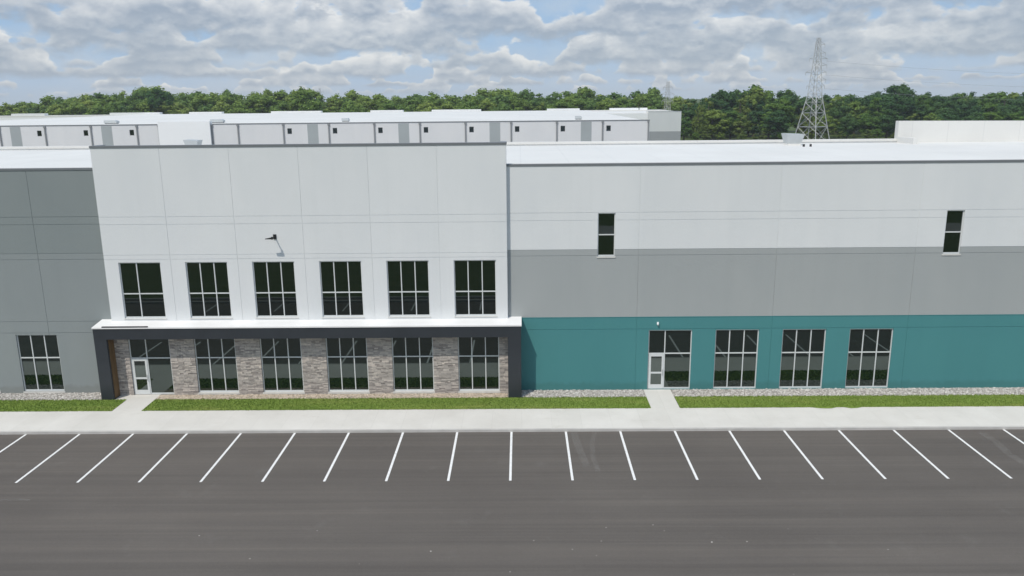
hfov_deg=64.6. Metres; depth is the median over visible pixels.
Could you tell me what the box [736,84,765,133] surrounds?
tree
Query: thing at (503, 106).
tree
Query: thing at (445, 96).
tree
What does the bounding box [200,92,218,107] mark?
tree
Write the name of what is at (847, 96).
tree
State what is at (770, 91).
tree
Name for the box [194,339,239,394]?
window
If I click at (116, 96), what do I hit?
tree
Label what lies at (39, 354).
window
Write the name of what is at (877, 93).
tree
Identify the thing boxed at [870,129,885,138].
bush
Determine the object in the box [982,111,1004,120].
tree
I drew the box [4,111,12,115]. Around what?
tree
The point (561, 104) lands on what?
tree
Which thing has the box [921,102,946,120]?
tree
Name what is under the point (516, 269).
warehouse
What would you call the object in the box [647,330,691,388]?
window
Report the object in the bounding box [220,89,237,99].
tree
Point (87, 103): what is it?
tree
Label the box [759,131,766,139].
bush
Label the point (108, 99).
tree
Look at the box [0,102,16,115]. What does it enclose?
tree
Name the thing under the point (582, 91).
tree
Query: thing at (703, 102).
tree
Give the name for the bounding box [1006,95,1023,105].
tree
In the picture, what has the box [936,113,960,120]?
tree
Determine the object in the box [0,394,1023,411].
lawn
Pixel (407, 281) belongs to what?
window
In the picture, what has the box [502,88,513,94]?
tree
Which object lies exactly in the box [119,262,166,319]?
window
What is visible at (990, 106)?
tree
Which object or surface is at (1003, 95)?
tree
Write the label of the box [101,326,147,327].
flashing strip
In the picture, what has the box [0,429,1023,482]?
parking line
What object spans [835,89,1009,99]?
power line
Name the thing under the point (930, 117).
tree
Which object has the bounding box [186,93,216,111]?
tree
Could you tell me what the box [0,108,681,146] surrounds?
warehouse
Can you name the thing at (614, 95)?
tree
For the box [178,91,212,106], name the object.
tree
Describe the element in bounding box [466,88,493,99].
tree
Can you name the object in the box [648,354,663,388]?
door
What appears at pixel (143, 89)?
tree
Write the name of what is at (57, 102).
tree
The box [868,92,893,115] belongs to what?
tree
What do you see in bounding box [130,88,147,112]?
tree
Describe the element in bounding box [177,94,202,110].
tree
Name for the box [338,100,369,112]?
tree
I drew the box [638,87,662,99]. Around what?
tree
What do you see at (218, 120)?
rooftop unit
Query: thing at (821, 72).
lattice pylon
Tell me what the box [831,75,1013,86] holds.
power line
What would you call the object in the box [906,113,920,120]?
tree
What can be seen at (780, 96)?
tree
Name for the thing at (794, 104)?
tree
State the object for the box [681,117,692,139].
tree
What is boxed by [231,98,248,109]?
tree
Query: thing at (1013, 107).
tree
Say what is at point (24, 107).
tree
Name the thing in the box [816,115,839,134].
tree
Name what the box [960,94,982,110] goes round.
tree
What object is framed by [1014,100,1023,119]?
tree
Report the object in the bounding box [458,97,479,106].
tree
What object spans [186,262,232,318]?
window
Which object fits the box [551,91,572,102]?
tree
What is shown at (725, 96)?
tree
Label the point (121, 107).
tree
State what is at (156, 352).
window
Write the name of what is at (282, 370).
window
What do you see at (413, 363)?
window
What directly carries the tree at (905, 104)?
on the ground at (793, 130)
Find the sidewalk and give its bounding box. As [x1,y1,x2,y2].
[0,406,1023,430]
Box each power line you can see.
[829,61,1020,73]
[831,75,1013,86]
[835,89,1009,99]
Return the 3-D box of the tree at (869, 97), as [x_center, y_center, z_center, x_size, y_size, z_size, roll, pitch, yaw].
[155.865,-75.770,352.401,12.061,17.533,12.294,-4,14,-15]
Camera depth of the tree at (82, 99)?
388.68 m
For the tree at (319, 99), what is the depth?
357.03 m
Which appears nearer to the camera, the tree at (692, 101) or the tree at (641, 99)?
the tree at (641, 99)
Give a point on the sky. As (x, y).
(58, 48)
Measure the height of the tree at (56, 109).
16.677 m
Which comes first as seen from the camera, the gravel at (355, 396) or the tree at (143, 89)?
the gravel at (355, 396)
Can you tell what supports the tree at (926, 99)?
on the ground at (793, 130)
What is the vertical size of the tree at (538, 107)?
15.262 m
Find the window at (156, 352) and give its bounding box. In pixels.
[128,339,173,393]
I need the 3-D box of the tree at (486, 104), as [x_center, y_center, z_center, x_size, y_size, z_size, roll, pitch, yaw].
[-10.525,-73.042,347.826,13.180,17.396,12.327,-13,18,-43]
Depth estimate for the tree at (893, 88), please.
363.30 m
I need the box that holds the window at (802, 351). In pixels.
[779,329,825,387]
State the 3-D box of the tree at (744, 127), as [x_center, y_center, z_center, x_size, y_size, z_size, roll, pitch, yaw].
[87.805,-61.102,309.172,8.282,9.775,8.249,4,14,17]
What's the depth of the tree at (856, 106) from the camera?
327.18 m
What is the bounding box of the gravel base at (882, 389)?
[0,387,1023,399]
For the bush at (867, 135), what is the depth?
300.83 m
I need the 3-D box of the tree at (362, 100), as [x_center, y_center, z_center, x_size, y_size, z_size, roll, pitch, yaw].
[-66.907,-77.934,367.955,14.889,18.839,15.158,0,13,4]
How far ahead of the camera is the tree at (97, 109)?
339.37 m
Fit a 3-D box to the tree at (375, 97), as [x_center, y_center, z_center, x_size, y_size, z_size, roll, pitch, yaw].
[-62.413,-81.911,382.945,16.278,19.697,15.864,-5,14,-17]
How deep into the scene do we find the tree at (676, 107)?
342.41 m
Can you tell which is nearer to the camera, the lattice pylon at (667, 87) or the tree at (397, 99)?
the lattice pylon at (667, 87)
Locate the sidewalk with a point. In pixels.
(514, 418)
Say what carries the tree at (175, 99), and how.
on the ground at (793, 130)
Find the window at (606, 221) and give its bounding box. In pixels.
[597,213,615,257]
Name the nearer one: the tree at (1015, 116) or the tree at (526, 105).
the tree at (1015, 116)
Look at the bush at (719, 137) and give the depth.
304.10 m
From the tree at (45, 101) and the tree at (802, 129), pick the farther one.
the tree at (45, 101)
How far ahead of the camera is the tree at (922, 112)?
322.83 m
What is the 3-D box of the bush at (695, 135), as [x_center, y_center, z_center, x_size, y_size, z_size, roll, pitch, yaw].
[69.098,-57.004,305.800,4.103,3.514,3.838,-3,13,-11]
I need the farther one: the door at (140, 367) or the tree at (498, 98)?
the tree at (498, 98)
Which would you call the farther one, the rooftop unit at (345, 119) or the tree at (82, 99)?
the tree at (82, 99)
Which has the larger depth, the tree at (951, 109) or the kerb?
the tree at (951, 109)
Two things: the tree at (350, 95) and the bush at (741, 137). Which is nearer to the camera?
the bush at (741, 137)
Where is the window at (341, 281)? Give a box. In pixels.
[319,261,364,317]
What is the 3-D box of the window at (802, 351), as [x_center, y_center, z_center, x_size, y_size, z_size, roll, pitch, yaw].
[16.551,4.018,46.260,2.460,3.540,0.090,0,13,1]
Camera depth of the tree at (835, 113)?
321.79 m
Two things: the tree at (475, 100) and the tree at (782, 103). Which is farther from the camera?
the tree at (475, 100)
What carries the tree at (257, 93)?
on the ground at (793, 130)
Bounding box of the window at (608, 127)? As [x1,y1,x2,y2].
[606,125,610,130]
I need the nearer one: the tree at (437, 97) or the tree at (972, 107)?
the tree at (972, 107)
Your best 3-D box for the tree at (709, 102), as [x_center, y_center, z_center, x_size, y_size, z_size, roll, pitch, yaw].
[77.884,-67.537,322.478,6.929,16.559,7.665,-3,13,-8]
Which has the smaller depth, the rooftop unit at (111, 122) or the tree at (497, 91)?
the rooftop unit at (111, 122)
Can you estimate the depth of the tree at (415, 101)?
361.82 m
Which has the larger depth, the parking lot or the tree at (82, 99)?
the tree at (82, 99)
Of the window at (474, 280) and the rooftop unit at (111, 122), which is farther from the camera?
the rooftop unit at (111, 122)
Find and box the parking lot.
[0,429,1023,575]
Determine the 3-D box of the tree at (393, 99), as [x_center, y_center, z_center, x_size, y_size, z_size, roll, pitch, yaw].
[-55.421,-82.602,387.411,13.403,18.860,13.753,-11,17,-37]
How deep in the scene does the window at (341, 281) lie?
45.28 m
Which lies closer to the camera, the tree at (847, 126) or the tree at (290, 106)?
the tree at (847, 126)
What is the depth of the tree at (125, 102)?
361.27 m
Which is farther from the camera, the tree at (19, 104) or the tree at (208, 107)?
the tree at (19, 104)
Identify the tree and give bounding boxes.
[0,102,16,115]
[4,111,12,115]
[12,101,24,110]
[13,105,28,113]
[13,109,22,113]
[18,102,41,112]
[32,95,56,112]
[42,98,68,114]
[46,103,67,114]
[60,97,77,114]
[64,102,93,114]
[73,94,98,108]
[77,99,93,114]
[80,92,105,101]
[83,102,108,114]
[92,94,120,106]
[104,101,130,114]
[110,93,122,101]
[115,98,139,110]
[116,91,133,100]
[117,105,135,112]
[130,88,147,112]
[131,86,148,109]
[136,101,161,112]
[140,86,177,111]
[142,87,176,113]
[156,101,172,112]
[162,95,187,111]
[165,102,193,113]
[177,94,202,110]
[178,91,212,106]
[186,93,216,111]
[198,104,224,111]
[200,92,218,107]
[206,94,237,110]
[211,100,229,111]
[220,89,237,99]
[223,103,255,113]
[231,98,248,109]
[241,94,266,112]
[244,92,269,112]
[254,99,267,112]
[257,95,278,112]
[260,88,282,111]
[269,101,289,110]
[273,90,287,102]
[283,90,297,103]
[284,103,302,110]
[287,86,312,110]
[300,99,327,112]
[303,88,325,108]
[314,98,326,111]
[316,95,331,109]
[323,106,337,112]
[324,93,344,110]
[327,103,337,112]
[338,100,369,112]
[342,89,360,101]
[353,95,376,111]
[363,100,376,109]
[370,93,386,103]
[372,97,393,109]
[378,101,405,110]
[385,97,405,106]
[391,95,403,103]
[401,97,423,111]
[402,95,418,102]
[403,94,427,101]
[404,104,419,111]
[414,101,439,111]
[421,95,441,109]
[422,91,442,101]
[436,102,458,109]
[439,94,448,102]
[440,95,461,105]
[457,100,484,110]
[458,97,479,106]
[461,94,470,101]
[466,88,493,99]
[476,97,496,110]
[479,94,514,110]
[490,88,506,102]
[490,100,517,110]
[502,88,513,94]
[506,92,532,110]
[515,94,541,110]
[517,89,538,101]
[524,103,534,110]
[529,92,543,100]
[532,95,562,110]
[533,102,546,110]
[540,92,562,102]
[544,100,571,110]
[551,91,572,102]
[560,95,573,102]
[563,86,595,100]
[568,98,587,109]
[570,93,596,102]
[584,103,596,109]
[591,96,612,109]
[593,97,617,109]
[604,92,630,100]
[614,98,636,107]
[627,93,648,107]
[629,90,642,98]
[633,97,645,107]
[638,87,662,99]
[640,97,663,109]
[644,92,661,101]
[658,95,670,100]
[662,100,676,109]
[664,103,683,114]
[671,96,689,105]
[681,98,697,110]
[681,99,693,136]
[681,105,699,137]
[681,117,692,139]
[691,102,705,139]
[691,104,709,137]
[693,97,716,135]
[703,97,713,132]
[703,109,729,139]
[708,89,741,134]
[709,93,730,134]
[709,102,732,135]
[719,110,746,139]
[723,91,744,135]
[731,115,753,136]
[732,98,751,127]
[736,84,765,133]
[740,86,768,135]
[741,91,765,135]
[747,104,771,138]
[756,93,776,134]
[757,112,773,138]
[758,90,772,100]
[760,98,796,132]
[763,109,791,139]
[768,90,800,122]
[776,88,801,111]
[790,94,799,131]
[790,96,827,131]
[797,106,814,135]
[804,118,820,138]
[813,100,830,137]
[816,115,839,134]
[821,95,831,129]
[821,96,846,134]
[824,101,852,137]
[827,94,845,132]
[835,114,860,138]
[841,94,861,101]
[842,96,871,133]
[845,100,867,135]
[857,113,882,138]
[861,93,875,129]
[867,97,888,136]
[868,91,886,131]
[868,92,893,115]
[874,108,902,138]
[879,89,914,133]
[883,94,918,133]
[884,84,911,97]
[893,87,920,103]
[895,84,917,98]
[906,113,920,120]
[907,104,928,120]
[912,94,935,114]
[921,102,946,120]
[922,95,954,115]
[922,113,942,120]
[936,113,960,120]
[943,101,963,120]
[946,94,969,113]
[948,93,963,99]
[955,99,986,120]
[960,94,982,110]
[961,112,989,120]
[963,91,983,105]
[977,92,1000,111]
[981,102,1002,120]
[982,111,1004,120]
[984,91,1009,112]
[994,97,1017,115]
[999,100,1022,120]
[1004,112,1023,120]
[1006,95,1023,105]
[1007,92,1019,102]
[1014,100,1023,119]
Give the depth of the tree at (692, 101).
369.25 m
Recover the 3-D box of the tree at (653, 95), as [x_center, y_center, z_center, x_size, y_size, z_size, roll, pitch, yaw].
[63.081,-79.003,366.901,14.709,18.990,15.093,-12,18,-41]
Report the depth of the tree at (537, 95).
390.29 m
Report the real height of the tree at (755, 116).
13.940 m
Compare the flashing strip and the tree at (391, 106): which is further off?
the tree at (391, 106)
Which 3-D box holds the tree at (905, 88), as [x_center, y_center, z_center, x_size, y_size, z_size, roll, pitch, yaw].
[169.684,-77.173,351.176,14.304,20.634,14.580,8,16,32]
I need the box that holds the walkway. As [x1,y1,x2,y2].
[113,389,679,410]
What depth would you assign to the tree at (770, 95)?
347.58 m
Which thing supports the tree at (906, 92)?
on the ground at (793, 130)
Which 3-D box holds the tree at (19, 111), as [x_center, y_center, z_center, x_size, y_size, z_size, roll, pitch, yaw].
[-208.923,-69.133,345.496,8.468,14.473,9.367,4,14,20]
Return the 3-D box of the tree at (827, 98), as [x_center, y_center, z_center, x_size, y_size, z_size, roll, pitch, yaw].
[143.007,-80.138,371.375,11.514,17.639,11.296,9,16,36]
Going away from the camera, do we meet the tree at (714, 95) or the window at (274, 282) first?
the window at (274, 282)
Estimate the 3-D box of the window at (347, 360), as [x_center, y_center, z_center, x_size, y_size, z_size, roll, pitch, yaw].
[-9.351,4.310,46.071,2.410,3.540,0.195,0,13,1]
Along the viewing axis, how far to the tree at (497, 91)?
386.48 m
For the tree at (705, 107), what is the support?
on the ground at (793, 130)
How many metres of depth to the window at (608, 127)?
132.45 m
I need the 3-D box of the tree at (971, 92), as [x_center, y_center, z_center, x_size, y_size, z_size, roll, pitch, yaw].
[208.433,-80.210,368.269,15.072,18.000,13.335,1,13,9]
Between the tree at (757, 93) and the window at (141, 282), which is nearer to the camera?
the window at (141, 282)
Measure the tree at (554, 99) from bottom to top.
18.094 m
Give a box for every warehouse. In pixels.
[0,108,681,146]
[0,121,1023,399]
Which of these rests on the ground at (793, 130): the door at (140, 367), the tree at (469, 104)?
the tree at (469, 104)
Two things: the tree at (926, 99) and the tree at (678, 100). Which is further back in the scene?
the tree at (678, 100)
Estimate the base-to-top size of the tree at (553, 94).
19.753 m
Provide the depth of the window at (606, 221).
44.75 m
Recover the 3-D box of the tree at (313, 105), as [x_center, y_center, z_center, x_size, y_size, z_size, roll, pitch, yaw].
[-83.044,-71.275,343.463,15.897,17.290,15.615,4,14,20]
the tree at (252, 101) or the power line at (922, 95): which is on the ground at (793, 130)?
the tree at (252, 101)
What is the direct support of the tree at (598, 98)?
on the ground at (793, 130)
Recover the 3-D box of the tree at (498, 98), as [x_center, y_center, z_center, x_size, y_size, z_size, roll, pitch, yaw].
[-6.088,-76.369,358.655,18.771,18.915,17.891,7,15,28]
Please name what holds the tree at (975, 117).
on the ground at (793, 130)
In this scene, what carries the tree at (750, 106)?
on the ground at (793, 130)
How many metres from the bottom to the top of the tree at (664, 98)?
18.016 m
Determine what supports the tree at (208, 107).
on the ground at (793, 130)
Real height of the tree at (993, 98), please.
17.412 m
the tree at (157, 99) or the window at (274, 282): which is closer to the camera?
the window at (274, 282)
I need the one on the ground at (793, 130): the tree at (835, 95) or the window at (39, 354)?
the tree at (835, 95)
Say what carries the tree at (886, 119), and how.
on the ground at (793, 130)
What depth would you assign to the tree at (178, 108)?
346.62 m
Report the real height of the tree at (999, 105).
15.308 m
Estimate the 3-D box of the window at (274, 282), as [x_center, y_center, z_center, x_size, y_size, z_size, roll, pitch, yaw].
[-13.218,0.106,45.277,2.420,3.260,0.195,0,13,1]
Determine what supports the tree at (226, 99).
on the ground at (793, 130)
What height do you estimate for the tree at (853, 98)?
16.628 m
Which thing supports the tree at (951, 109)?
on the ground at (793, 130)
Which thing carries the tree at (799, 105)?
on the ground at (793, 130)
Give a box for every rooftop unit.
[103,120,119,123]
[210,119,224,122]
[342,118,349,121]
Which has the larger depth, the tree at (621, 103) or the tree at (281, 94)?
the tree at (281, 94)
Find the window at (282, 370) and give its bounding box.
[260,338,304,393]
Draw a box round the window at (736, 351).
[713,329,758,387]
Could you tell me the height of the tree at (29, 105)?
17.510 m
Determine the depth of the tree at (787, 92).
374.01 m
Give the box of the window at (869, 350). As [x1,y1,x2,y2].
[845,329,892,387]
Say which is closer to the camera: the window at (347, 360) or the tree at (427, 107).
the window at (347, 360)
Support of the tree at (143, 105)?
on the ground at (793, 130)
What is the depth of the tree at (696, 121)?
307.79 m
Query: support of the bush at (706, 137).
on the ground at (793, 130)
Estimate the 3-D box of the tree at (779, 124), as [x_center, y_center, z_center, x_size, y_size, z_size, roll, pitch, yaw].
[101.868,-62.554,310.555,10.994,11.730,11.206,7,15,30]
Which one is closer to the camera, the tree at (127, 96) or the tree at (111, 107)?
the tree at (111, 107)
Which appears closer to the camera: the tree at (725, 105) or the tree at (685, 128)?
the tree at (685, 128)
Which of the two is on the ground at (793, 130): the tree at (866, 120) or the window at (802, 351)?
the tree at (866, 120)
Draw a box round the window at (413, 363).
[392,338,434,392]
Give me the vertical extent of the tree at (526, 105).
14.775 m
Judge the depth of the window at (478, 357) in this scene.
46.06 m
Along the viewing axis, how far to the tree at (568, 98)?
364.92 m
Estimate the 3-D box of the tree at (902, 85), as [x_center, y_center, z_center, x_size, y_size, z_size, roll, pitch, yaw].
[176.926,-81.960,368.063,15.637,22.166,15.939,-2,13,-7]
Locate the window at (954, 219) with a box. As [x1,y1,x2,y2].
[942,210,963,255]
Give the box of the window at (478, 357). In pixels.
[458,337,499,392]
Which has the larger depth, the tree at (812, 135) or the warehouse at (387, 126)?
the tree at (812, 135)
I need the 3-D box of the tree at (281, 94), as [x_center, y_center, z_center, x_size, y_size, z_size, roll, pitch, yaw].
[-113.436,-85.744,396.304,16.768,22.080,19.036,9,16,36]
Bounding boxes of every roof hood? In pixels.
[183,139,201,144]
[781,133,804,144]
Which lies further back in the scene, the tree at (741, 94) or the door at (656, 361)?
the tree at (741, 94)
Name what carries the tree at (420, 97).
on the ground at (793, 130)
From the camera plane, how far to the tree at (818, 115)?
326.76 m
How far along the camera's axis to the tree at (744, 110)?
331.15 m
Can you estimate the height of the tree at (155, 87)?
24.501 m
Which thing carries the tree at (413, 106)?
on the ground at (793, 130)
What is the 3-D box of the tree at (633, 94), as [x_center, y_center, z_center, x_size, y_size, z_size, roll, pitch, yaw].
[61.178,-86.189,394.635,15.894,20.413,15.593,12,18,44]
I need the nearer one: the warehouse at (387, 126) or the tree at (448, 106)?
the warehouse at (387, 126)
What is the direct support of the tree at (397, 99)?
on the ground at (793, 130)
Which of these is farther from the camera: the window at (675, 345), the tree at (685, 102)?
the tree at (685, 102)
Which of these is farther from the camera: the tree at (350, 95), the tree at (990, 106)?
the tree at (350, 95)
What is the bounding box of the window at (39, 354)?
[16,335,65,392]
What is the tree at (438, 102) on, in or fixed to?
on the ground at (793, 130)
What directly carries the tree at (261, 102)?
on the ground at (793, 130)
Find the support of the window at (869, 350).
in the warehouse at (516, 269)
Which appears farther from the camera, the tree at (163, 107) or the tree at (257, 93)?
the tree at (257, 93)
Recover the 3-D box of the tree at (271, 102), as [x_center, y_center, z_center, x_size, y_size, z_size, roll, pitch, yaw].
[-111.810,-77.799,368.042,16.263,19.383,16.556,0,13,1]
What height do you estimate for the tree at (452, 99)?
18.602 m
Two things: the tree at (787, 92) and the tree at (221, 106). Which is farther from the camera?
the tree at (787, 92)
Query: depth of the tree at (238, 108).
343.90 m
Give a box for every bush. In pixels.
[691,132,700,139]
[701,131,711,139]
[715,132,725,139]
[737,132,746,139]
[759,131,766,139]
[836,131,846,138]
[862,129,872,138]
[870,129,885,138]
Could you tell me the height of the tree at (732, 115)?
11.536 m
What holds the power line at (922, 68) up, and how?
attached to the lattice pylon at (821, 72)
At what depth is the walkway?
45.38 m
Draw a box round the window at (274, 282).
[252,261,298,318]
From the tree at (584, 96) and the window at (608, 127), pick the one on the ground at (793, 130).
the tree at (584, 96)
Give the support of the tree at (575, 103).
on the ground at (793, 130)
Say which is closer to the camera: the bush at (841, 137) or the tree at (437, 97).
the bush at (841, 137)
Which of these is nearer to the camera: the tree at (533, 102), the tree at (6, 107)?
the tree at (533, 102)
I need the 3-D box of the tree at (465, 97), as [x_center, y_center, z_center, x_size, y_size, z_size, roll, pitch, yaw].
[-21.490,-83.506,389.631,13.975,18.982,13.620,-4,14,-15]
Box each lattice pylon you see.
[662,82,672,110]
[795,38,829,138]
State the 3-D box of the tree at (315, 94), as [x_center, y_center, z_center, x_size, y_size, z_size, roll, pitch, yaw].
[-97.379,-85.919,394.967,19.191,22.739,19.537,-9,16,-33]
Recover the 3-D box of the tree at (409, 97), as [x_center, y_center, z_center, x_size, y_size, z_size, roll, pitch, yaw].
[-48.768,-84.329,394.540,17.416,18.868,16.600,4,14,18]
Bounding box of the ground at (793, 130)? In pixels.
[3,96,979,411]
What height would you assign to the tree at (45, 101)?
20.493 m
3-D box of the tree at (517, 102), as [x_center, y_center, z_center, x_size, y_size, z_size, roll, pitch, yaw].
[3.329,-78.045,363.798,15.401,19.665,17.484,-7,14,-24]
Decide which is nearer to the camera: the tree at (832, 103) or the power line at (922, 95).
the power line at (922, 95)
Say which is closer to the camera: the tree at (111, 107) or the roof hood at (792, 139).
the roof hood at (792, 139)
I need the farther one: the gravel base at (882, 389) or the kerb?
the gravel base at (882, 389)
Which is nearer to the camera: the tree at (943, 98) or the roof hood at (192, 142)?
the roof hood at (192, 142)
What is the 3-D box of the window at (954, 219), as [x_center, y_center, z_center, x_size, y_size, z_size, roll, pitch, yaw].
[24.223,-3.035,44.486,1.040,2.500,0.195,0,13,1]
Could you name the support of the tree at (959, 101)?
on the ground at (793, 130)
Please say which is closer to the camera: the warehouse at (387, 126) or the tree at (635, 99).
the warehouse at (387, 126)
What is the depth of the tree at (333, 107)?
339.88 m
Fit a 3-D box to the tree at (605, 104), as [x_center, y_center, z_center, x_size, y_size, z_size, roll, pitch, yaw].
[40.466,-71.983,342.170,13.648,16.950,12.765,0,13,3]
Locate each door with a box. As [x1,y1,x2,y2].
[132,359,150,393]
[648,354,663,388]
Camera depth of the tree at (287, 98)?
359.55 m
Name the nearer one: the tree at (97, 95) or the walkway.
the walkway
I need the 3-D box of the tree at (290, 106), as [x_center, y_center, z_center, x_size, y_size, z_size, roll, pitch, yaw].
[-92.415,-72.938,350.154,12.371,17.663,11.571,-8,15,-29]
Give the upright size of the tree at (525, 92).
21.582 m
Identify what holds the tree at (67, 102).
on the ground at (793, 130)
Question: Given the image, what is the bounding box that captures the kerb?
[0,426,1023,434]
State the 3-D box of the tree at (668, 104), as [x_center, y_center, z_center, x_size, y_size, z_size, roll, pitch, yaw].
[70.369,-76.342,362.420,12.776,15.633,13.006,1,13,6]
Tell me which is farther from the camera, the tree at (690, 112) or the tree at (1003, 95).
the tree at (1003, 95)
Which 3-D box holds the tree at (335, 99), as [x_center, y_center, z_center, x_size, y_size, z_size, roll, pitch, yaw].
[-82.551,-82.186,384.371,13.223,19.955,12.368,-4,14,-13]
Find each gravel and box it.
[158,393,507,399]
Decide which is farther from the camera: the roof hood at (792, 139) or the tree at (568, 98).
the tree at (568, 98)
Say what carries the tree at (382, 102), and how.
on the ground at (793, 130)
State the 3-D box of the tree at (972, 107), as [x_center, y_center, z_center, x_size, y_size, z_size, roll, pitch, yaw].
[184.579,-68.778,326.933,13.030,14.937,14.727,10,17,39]
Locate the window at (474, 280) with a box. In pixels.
[454,260,496,316]
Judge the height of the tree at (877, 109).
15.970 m
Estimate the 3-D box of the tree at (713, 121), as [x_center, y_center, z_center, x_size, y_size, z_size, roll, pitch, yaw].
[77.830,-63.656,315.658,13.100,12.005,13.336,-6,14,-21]
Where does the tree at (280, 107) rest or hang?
on the ground at (793, 130)
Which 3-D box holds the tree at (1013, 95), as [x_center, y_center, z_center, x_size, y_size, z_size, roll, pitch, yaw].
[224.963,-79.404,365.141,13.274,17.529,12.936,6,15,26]
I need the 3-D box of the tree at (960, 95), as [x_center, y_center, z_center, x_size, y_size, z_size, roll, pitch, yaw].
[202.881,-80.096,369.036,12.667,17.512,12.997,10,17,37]
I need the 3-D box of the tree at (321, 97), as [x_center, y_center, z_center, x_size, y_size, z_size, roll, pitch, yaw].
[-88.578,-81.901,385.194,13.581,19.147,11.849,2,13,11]
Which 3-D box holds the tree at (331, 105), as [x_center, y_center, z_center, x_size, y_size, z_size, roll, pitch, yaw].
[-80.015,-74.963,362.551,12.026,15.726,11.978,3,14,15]
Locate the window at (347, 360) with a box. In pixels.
[326,338,369,393]
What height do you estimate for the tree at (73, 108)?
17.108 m
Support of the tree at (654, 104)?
on the ground at (793, 130)
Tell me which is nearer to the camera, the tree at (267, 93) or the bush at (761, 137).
the bush at (761, 137)
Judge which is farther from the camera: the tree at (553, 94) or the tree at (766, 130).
the tree at (553, 94)
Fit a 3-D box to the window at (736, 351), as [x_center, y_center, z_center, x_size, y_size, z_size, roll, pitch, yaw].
[12.771,4.045,46.301,2.460,3.540,0.090,0,13,1]
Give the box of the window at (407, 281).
[386,260,429,317]
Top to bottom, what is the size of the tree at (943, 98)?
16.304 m
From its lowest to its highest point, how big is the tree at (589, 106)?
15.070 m
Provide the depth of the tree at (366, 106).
343.05 m
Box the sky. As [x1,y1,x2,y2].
[0,0,1023,105]
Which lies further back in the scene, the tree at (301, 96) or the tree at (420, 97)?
the tree at (420, 97)

